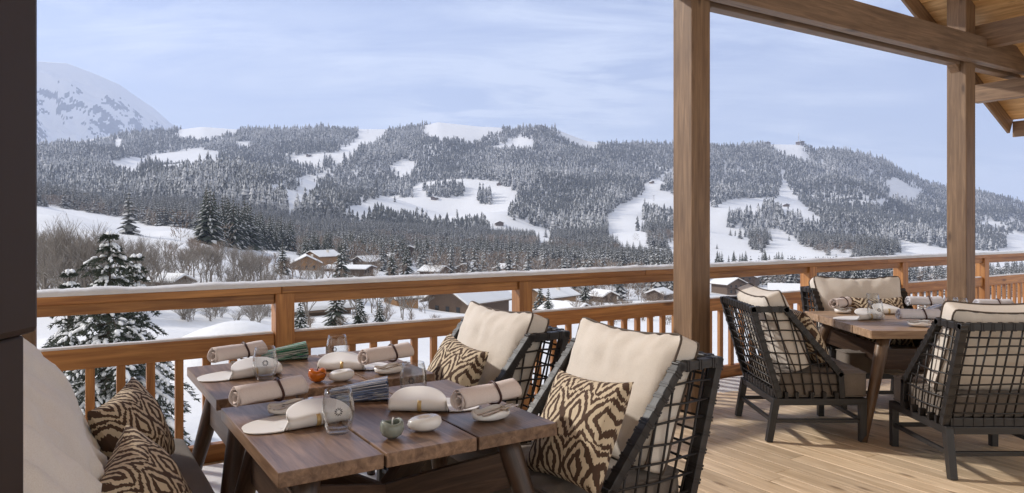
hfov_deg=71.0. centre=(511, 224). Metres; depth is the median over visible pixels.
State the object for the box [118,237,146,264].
bare tree
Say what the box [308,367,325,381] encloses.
apple pot
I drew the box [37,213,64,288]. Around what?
bare tree
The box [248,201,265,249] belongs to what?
spruce tree
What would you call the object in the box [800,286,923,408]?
lounge chair
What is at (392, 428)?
apple pot
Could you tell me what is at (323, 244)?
spruce tree
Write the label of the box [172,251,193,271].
bare tree
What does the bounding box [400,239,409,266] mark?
spruce tree
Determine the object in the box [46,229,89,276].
bare tree
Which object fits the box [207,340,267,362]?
napkin roll
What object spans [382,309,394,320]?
bare bush
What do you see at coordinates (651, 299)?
bare tree
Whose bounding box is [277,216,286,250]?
spruce tree
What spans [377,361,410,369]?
cutlery
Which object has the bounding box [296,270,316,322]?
bare tree
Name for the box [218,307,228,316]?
bare bush
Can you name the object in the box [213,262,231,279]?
bare bush
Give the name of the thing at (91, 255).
bare tree
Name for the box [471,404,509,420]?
side dish
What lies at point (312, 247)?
spruce tree
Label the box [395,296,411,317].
bare tree
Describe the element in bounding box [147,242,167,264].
bare tree
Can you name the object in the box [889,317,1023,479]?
lounge chair
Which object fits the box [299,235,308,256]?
spruce tree
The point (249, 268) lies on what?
bare tree
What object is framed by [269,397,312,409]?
cutlery
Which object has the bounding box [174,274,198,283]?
bare bush
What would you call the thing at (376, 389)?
cloth bundle
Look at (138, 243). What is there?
bare tree
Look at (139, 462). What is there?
throw pillow
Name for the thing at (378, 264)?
bare tree
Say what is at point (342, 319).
bare bush
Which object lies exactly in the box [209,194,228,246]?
spruce tree
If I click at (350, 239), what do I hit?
spruce tree
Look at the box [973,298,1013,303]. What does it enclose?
napkin roll
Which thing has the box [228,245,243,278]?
bare tree
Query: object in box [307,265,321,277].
bare tree
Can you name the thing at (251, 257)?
bare tree
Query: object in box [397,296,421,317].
bare tree
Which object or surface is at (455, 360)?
throw pillow
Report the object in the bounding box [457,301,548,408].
back cushion
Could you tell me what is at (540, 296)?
spruce tree
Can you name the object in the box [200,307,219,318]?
bare bush
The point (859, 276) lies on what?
spruce tree
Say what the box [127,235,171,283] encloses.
bare tree
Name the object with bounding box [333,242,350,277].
spruce tree
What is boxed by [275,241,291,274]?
spruce tree
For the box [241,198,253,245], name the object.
spruce tree
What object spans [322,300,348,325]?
spruce tree
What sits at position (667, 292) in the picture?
chalet
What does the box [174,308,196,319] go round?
bare bush
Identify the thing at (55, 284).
bare tree
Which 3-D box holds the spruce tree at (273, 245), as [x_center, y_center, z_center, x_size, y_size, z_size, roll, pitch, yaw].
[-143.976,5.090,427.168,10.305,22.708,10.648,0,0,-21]
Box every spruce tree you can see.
[192,189,223,243]
[192,194,208,236]
[195,188,227,246]
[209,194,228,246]
[216,202,229,242]
[219,194,226,222]
[219,206,232,246]
[224,199,234,238]
[226,197,243,250]
[235,204,250,249]
[239,208,251,248]
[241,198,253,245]
[245,204,261,250]
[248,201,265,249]
[253,213,263,250]
[256,212,265,246]
[259,210,269,249]
[261,220,271,250]
[266,215,276,250]
[271,221,283,250]
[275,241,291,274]
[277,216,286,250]
[284,223,295,251]
[287,217,297,250]
[294,302,308,330]
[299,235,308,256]
[301,237,309,253]
[309,237,314,249]
[312,231,320,249]
[315,233,321,249]
[320,235,327,249]
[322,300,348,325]
[329,234,334,249]
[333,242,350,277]
[348,236,355,260]
[352,299,367,323]
[359,233,365,253]
[372,299,386,321]
[385,249,397,275]
[389,233,395,252]
[399,246,414,274]
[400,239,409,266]
[405,242,412,265]
[412,240,419,260]
[424,236,429,253]
[532,289,545,310]
[542,289,553,309]
[580,286,591,305]
[832,271,839,277]
[851,270,859,277]
[856,270,863,277]
[883,269,891,276]
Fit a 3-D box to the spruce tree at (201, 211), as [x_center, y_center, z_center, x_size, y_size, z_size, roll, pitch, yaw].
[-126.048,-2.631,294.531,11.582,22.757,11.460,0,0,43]
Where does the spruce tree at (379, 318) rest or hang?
on the terrain
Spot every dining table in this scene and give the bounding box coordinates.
[187,350,434,492]
[221,379,556,492]
[805,311,933,442]
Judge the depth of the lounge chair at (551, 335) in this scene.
3.60 m
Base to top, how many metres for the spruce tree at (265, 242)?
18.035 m
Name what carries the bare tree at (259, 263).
on the terrain
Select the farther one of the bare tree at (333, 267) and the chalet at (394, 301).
the bare tree at (333, 267)
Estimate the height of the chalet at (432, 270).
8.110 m
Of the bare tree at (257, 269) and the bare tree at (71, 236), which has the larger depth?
the bare tree at (257, 269)
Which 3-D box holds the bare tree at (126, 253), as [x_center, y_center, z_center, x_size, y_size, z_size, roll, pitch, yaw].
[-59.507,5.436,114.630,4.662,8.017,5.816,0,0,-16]
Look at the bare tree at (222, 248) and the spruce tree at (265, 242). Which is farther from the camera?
the spruce tree at (265, 242)
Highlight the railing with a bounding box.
[37,250,1023,462]
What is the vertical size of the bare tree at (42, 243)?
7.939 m
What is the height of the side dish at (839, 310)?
0.034 m
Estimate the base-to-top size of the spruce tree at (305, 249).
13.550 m
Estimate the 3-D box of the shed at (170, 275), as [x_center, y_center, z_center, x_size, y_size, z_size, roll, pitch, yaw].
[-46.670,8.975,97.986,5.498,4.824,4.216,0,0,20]
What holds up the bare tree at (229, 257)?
on the terrain
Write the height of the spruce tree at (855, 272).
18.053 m
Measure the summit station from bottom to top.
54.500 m
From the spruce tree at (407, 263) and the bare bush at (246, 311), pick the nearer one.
the bare bush at (246, 311)
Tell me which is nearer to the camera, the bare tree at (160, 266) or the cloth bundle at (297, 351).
the cloth bundle at (297, 351)
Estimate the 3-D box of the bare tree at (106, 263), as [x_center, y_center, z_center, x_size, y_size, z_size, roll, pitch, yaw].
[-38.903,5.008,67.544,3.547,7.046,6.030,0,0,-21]
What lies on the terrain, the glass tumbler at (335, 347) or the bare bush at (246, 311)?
the bare bush at (246, 311)
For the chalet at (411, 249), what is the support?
on the terrain
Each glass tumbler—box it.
[252,345,277,380]
[321,387,354,435]
[326,335,347,353]
[399,360,426,388]
[867,300,883,320]
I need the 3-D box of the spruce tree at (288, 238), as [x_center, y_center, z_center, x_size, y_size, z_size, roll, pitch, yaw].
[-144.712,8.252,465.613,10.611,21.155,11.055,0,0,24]
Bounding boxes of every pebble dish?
[328,368,354,380]
[407,413,441,431]
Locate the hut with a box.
[495,221,503,225]
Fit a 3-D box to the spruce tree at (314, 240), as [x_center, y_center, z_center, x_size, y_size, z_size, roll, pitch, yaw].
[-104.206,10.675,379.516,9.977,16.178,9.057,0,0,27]
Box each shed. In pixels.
[142,272,195,285]
[294,300,355,316]
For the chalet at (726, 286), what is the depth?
296.27 m
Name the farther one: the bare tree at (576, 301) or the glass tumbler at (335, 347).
the bare tree at (576, 301)
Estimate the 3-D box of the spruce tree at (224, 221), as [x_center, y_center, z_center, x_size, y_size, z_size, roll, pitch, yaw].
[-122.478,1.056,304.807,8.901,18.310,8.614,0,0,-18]
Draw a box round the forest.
[37,120,1023,300]
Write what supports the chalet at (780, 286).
on the terrain
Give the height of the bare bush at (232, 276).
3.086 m
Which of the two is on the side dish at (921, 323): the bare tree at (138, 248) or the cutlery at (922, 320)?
the cutlery at (922, 320)
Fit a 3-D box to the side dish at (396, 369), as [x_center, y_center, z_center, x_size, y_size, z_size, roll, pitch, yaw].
[-0.587,0.689,3.438,0.117,0.034,0.160,0,0,42]
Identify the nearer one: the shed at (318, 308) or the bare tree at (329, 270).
the shed at (318, 308)
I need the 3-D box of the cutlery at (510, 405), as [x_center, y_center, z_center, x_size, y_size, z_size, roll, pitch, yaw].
[-0.049,0.670,2.604,0.051,0.007,0.197,0,0,39]
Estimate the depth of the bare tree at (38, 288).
75.42 m
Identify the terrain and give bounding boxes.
[37,122,1023,445]
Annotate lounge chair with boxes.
[376,318,569,480]
[490,338,723,492]
[720,296,866,442]
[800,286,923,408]
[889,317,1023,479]
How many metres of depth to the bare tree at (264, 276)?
86.48 m
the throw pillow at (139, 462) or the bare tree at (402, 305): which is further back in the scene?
the bare tree at (402, 305)
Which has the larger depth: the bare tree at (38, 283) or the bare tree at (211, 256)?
the bare tree at (211, 256)
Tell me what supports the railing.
on the terrace deck
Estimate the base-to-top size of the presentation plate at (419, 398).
0.075 m
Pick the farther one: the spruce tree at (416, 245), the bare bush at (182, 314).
the spruce tree at (416, 245)
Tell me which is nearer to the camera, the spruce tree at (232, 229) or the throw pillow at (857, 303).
the throw pillow at (857, 303)
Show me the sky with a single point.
(592, 70)
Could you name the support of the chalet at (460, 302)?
on the terrain
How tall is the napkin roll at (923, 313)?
0.094 m
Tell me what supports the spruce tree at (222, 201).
on the terrain
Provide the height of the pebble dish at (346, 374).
0.049 m
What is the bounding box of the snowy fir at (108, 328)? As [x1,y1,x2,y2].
[43,231,191,445]
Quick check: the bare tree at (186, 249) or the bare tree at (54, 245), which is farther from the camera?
the bare tree at (186, 249)
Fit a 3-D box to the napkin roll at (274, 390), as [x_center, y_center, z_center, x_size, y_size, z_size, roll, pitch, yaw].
[-0.928,0.636,2.746,0.096,0.094,0.287,0,0,43]
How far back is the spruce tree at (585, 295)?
182.75 m
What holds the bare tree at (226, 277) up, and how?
on the terrain
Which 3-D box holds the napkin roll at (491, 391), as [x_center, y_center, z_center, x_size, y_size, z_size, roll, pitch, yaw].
[-0.096,0.636,2.692,0.287,0.094,0.096,0,0,-43]
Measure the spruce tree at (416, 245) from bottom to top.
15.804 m
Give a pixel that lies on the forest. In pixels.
(77, 176)
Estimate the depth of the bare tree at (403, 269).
279.19 m
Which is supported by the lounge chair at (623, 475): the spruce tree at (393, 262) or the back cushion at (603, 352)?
the back cushion at (603, 352)
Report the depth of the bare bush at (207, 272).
113.70 m
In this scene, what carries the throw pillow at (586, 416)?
on the lounge chair at (623, 475)
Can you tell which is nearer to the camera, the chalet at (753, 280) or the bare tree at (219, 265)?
the bare tree at (219, 265)
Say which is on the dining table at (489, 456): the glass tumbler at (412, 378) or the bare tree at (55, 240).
the glass tumbler at (412, 378)
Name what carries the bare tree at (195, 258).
on the terrain
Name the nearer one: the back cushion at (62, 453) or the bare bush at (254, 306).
the back cushion at (62, 453)
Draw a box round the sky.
[37,0,1023,201]
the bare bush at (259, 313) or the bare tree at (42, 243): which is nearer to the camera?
the bare bush at (259, 313)
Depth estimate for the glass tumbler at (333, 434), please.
2.43 m
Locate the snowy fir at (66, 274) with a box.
[41,269,91,402]
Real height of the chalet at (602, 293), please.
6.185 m
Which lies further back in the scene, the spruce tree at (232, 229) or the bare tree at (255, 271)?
the spruce tree at (232, 229)
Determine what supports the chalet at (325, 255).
on the terrain
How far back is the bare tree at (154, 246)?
109.21 m
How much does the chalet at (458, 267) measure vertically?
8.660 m
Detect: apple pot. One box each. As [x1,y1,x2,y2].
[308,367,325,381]
[380,417,403,438]
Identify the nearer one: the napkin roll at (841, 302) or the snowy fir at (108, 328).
the napkin roll at (841, 302)
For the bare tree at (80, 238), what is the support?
on the terrain
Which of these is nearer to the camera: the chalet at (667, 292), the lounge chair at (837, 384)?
the lounge chair at (837, 384)
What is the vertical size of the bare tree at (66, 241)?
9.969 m
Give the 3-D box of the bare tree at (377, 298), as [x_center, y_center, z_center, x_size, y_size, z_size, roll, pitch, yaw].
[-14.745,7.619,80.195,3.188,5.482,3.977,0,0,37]
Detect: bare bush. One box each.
[149,279,173,285]
[171,309,192,319]
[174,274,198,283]
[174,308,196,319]
[178,309,195,320]
[180,276,197,283]
[196,265,217,281]
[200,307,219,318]
[200,308,220,320]
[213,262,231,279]
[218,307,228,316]
[223,273,241,281]
[228,306,250,320]
[238,306,258,320]
[243,305,269,322]
[244,305,262,319]
[306,316,315,326]
[333,315,348,325]
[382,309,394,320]
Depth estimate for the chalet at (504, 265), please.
387.74 m
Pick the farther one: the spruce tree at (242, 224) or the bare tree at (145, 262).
the spruce tree at (242, 224)
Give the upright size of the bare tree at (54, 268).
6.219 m
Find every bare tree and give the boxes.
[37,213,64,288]
[37,223,72,274]
[37,228,71,288]
[37,234,54,289]
[37,242,56,285]
[37,246,75,288]
[37,248,52,287]
[37,253,76,288]
[38,221,95,283]
[38,230,48,287]
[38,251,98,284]
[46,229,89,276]
[48,211,127,286]
[54,226,95,254]
[55,220,94,257]
[58,224,113,286]
[61,220,115,287]
[71,245,95,285]
[79,240,118,281]
[113,233,134,248]
[115,238,158,281]
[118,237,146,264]
[125,234,155,259]
[125,236,161,258]
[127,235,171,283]
[128,236,146,261]
[135,248,151,283]
[145,242,178,284]
[145,260,165,285]
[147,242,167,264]
[156,237,182,254]
[159,242,195,272]
[167,242,177,255]
[172,245,205,274]
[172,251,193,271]
[179,242,197,274]
[179,243,210,276]
[189,245,216,282]
[196,245,223,280]
[200,245,221,281]
[201,242,222,281]
[211,254,225,280]
[212,239,234,276]
[214,273,231,281]
[225,249,238,266]
[227,251,250,280]
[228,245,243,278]
[228,265,249,306]
[232,247,246,271]
[235,257,256,280]
[236,255,256,277]
[244,246,266,277]
[244,265,263,280]
[247,250,264,279]
[248,248,271,278]
[249,261,264,278]
[256,265,286,305]
[269,264,286,279]
[272,260,288,277]
[286,260,297,270]
[288,263,295,278]
[295,264,306,278]
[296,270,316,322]
[302,302,308,322]
[303,266,313,279]
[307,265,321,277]
[319,263,327,274]
[324,266,334,277]
[328,262,337,277]
[370,259,382,273]
[373,272,384,312]
[383,297,393,318]
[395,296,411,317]
[396,296,408,319]
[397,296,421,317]
[400,264,406,274]
[417,295,431,308]
[569,299,585,306]
[603,297,617,303]
[648,295,662,300]
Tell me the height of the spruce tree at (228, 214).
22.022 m
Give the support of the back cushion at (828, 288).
on the lounge chair at (858, 359)
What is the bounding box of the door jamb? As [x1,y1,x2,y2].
[0,0,36,492]
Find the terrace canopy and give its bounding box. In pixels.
[21,0,1023,414]
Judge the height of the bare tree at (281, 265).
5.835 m
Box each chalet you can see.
[290,254,322,270]
[301,249,342,265]
[324,264,376,276]
[350,255,380,264]
[380,296,420,308]
[409,245,414,256]
[417,265,451,273]
[419,290,511,313]
[455,262,477,272]
[492,263,521,270]
[532,287,580,308]
[537,300,590,309]
[588,288,619,302]
[643,287,672,299]
[710,277,747,294]
[738,276,762,285]
[767,282,799,290]
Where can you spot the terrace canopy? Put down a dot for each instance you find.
(975, 48)
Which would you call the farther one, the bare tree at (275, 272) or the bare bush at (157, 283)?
the bare tree at (275, 272)
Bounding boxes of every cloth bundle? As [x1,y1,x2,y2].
[261,341,308,360]
[329,376,388,401]
[926,303,941,310]
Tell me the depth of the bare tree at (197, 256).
114.32 m
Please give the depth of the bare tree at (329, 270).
186.45 m
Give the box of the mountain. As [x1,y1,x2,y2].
[37,61,179,144]
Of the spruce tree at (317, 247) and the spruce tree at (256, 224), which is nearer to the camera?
the spruce tree at (256, 224)
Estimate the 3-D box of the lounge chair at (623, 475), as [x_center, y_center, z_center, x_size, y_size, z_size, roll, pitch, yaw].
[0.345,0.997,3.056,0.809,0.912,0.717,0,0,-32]
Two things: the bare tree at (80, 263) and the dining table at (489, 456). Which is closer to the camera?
the dining table at (489, 456)
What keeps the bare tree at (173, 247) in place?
on the terrain
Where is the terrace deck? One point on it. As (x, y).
(742, 455)
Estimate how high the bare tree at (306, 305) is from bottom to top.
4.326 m
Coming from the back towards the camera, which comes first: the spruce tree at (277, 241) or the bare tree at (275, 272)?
the spruce tree at (277, 241)
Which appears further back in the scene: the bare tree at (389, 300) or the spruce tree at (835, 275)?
the spruce tree at (835, 275)
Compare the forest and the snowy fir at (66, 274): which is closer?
the snowy fir at (66, 274)
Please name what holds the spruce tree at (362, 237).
on the terrain
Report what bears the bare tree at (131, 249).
on the terrain
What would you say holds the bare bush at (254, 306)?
on the terrain
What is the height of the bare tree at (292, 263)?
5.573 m
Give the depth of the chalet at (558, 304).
134.13 m
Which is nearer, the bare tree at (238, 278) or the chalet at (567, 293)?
the bare tree at (238, 278)
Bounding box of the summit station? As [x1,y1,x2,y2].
[796,133,804,144]
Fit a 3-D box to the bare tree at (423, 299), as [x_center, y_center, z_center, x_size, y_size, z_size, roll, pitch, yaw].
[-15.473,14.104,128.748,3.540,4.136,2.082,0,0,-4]
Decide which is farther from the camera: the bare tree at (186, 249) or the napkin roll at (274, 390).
the bare tree at (186, 249)
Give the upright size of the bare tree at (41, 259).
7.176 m
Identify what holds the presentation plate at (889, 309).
on the dining table at (881, 353)
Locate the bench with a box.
[170,438,214,492]
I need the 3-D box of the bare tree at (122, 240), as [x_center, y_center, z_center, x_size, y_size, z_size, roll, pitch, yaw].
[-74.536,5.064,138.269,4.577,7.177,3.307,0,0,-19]
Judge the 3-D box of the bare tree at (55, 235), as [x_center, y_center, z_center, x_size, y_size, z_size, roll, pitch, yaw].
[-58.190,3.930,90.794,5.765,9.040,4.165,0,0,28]
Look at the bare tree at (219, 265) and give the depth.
121.82 m
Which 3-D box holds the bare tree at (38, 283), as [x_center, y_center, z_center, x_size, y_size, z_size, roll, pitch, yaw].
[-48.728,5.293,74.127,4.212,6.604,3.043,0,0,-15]
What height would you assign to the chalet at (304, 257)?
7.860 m
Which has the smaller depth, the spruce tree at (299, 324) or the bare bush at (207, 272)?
the spruce tree at (299, 324)
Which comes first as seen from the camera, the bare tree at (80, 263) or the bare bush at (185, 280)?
the bare tree at (80, 263)
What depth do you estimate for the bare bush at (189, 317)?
65.34 m
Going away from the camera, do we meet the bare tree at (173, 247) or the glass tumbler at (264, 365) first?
the glass tumbler at (264, 365)
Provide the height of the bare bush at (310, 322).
1.437 m
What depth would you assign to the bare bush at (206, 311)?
66.72 m
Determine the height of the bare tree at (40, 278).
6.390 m
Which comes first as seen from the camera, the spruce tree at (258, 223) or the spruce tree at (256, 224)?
the spruce tree at (256, 224)
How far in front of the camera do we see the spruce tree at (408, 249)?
419.71 m
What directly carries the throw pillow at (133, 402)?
on the bench
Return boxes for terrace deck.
[203,374,1023,492]
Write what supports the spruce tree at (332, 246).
on the terrain
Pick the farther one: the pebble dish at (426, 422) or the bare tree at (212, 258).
the bare tree at (212, 258)
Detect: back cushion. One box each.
[20,335,107,492]
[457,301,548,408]
[566,317,699,474]
[735,283,808,371]
[809,276,904,328]
[925,300,1023,390]
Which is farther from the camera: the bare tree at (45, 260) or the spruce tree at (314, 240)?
the spruce tree at (314, 240)
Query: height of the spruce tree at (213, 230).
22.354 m
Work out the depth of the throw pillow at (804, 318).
4.90 m
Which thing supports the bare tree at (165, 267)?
on the terrain
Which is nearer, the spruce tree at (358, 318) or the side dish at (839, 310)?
the side dish at (839, 310)
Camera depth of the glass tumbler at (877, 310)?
5.29 m
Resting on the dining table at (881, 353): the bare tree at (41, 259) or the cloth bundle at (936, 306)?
the cloth bundle at (936, 306)
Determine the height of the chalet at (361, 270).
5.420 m
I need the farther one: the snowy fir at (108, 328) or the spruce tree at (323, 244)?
the spruce tree at (323, 244)
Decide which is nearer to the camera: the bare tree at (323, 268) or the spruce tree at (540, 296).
the spruce tree at (540, 296)
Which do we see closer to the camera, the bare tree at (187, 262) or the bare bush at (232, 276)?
the bare tree at (187, 262)
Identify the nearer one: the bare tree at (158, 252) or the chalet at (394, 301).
the bare tree at (158, 252)
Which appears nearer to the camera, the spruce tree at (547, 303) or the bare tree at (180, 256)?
the bare tree at (180, 256)
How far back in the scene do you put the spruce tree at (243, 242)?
314.73 m
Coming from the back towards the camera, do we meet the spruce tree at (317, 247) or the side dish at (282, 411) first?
the spruce tree at (317, 247)
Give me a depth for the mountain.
6794.13 m
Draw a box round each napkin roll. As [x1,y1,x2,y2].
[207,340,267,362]
[228,375,308,406]
[357,342,413,364]
[450,378,521,409]
[829,297,851,307]
[895,308,940,319]
[904,296,943,305]
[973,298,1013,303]
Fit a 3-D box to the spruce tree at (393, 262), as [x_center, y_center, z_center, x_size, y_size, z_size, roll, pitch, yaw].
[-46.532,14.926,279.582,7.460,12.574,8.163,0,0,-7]
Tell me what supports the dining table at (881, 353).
on the terrace deck
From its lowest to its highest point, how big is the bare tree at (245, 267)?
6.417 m
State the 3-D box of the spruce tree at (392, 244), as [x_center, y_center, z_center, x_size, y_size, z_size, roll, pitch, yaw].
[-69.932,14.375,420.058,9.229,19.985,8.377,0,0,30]
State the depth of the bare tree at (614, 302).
128.30 m
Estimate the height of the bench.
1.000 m
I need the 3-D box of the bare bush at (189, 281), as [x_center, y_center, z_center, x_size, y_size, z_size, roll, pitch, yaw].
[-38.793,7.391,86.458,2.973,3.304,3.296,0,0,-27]
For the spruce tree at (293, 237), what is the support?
on the terrain
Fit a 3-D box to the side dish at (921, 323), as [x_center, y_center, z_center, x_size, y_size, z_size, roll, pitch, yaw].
[2.838,0.689,5.004,0.160,0.034,0.117,0,0,4]
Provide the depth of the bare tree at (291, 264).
192.83 m
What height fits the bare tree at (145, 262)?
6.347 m
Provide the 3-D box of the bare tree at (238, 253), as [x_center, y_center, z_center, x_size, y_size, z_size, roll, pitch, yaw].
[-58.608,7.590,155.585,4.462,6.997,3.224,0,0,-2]
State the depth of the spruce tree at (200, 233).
259.92 m
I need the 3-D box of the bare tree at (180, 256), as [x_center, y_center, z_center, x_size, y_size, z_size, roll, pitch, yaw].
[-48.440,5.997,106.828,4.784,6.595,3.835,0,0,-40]
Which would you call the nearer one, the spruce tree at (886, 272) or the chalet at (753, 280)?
the chalet at (753, 280)
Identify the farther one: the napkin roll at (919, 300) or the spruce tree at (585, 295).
the spruce tree at (585, 295)
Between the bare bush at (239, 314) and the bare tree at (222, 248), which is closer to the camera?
the bare bush at (239, 314)
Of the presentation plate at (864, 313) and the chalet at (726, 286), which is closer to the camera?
the presentation plate at (864, 313)
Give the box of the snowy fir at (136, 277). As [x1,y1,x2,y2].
[100,253,200,430]
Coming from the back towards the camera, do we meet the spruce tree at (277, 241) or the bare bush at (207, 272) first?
the spruce tree at (277, 241)
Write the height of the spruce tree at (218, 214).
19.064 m
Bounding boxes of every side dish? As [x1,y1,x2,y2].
[267,398,300,414]
[374,362,403,373]
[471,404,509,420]
[834,308,850,312]
[907,321,931,326]
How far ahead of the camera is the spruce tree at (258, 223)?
412.73 m
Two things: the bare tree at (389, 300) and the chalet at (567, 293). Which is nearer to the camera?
the bare tree at (389, 300)
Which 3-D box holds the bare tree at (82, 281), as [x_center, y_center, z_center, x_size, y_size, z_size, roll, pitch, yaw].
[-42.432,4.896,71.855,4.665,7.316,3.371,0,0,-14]
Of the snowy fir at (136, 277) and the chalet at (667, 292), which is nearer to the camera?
the snowy fir at (136, 277)
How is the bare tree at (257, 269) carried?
on the terrain
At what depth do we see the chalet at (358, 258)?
326.79 m
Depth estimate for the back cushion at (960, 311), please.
4.12 m
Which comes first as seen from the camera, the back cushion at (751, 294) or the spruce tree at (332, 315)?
the back cushion at (751, 294)
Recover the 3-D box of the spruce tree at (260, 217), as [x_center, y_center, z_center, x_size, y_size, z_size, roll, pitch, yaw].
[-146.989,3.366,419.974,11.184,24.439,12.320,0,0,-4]
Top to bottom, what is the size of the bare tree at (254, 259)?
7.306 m
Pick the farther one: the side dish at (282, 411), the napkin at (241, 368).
the napkin at (241, 368)
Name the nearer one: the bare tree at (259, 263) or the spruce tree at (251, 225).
the bare tree at (259, 263)
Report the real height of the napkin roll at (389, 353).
0.094 m
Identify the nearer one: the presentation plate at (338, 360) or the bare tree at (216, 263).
the presentation plate at (338, 360)
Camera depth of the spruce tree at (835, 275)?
372.64 m
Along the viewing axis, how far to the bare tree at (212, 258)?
117.83 m
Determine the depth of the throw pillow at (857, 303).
5.85 m
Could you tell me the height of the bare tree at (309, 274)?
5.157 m
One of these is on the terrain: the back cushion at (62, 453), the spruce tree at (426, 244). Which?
the spruce tree at (426, 244)
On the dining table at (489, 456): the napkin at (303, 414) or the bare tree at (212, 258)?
the napkin at (303, 414)
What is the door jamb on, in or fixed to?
on the terrace deck
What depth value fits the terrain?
1367.75 m
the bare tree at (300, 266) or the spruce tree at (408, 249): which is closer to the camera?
the bare tree at (300, 266)
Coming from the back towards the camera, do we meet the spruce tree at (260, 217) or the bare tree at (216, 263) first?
the spruce tree at (260, 217)
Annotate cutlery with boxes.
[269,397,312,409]
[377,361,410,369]
[477,403,518,416]
[907,319,933,320]
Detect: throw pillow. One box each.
[87,377,174,459]
[100,424,191,492]
[427,333,488,386]
[526,369,633,492]
[791,309,829,367]
[850,297,914,346]
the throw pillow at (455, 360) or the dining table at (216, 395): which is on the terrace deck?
the dining table at (216, 395)
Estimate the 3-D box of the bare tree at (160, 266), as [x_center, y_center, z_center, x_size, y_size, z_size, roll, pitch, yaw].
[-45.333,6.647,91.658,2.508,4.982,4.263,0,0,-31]
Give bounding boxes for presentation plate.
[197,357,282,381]
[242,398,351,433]
[317,351,387,369]
[388,386,478,411]
[833,308,884,320]
[872,303,899,313]
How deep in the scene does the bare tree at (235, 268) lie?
117.61 m
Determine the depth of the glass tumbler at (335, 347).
3.63 m
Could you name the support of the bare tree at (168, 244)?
on the terrain

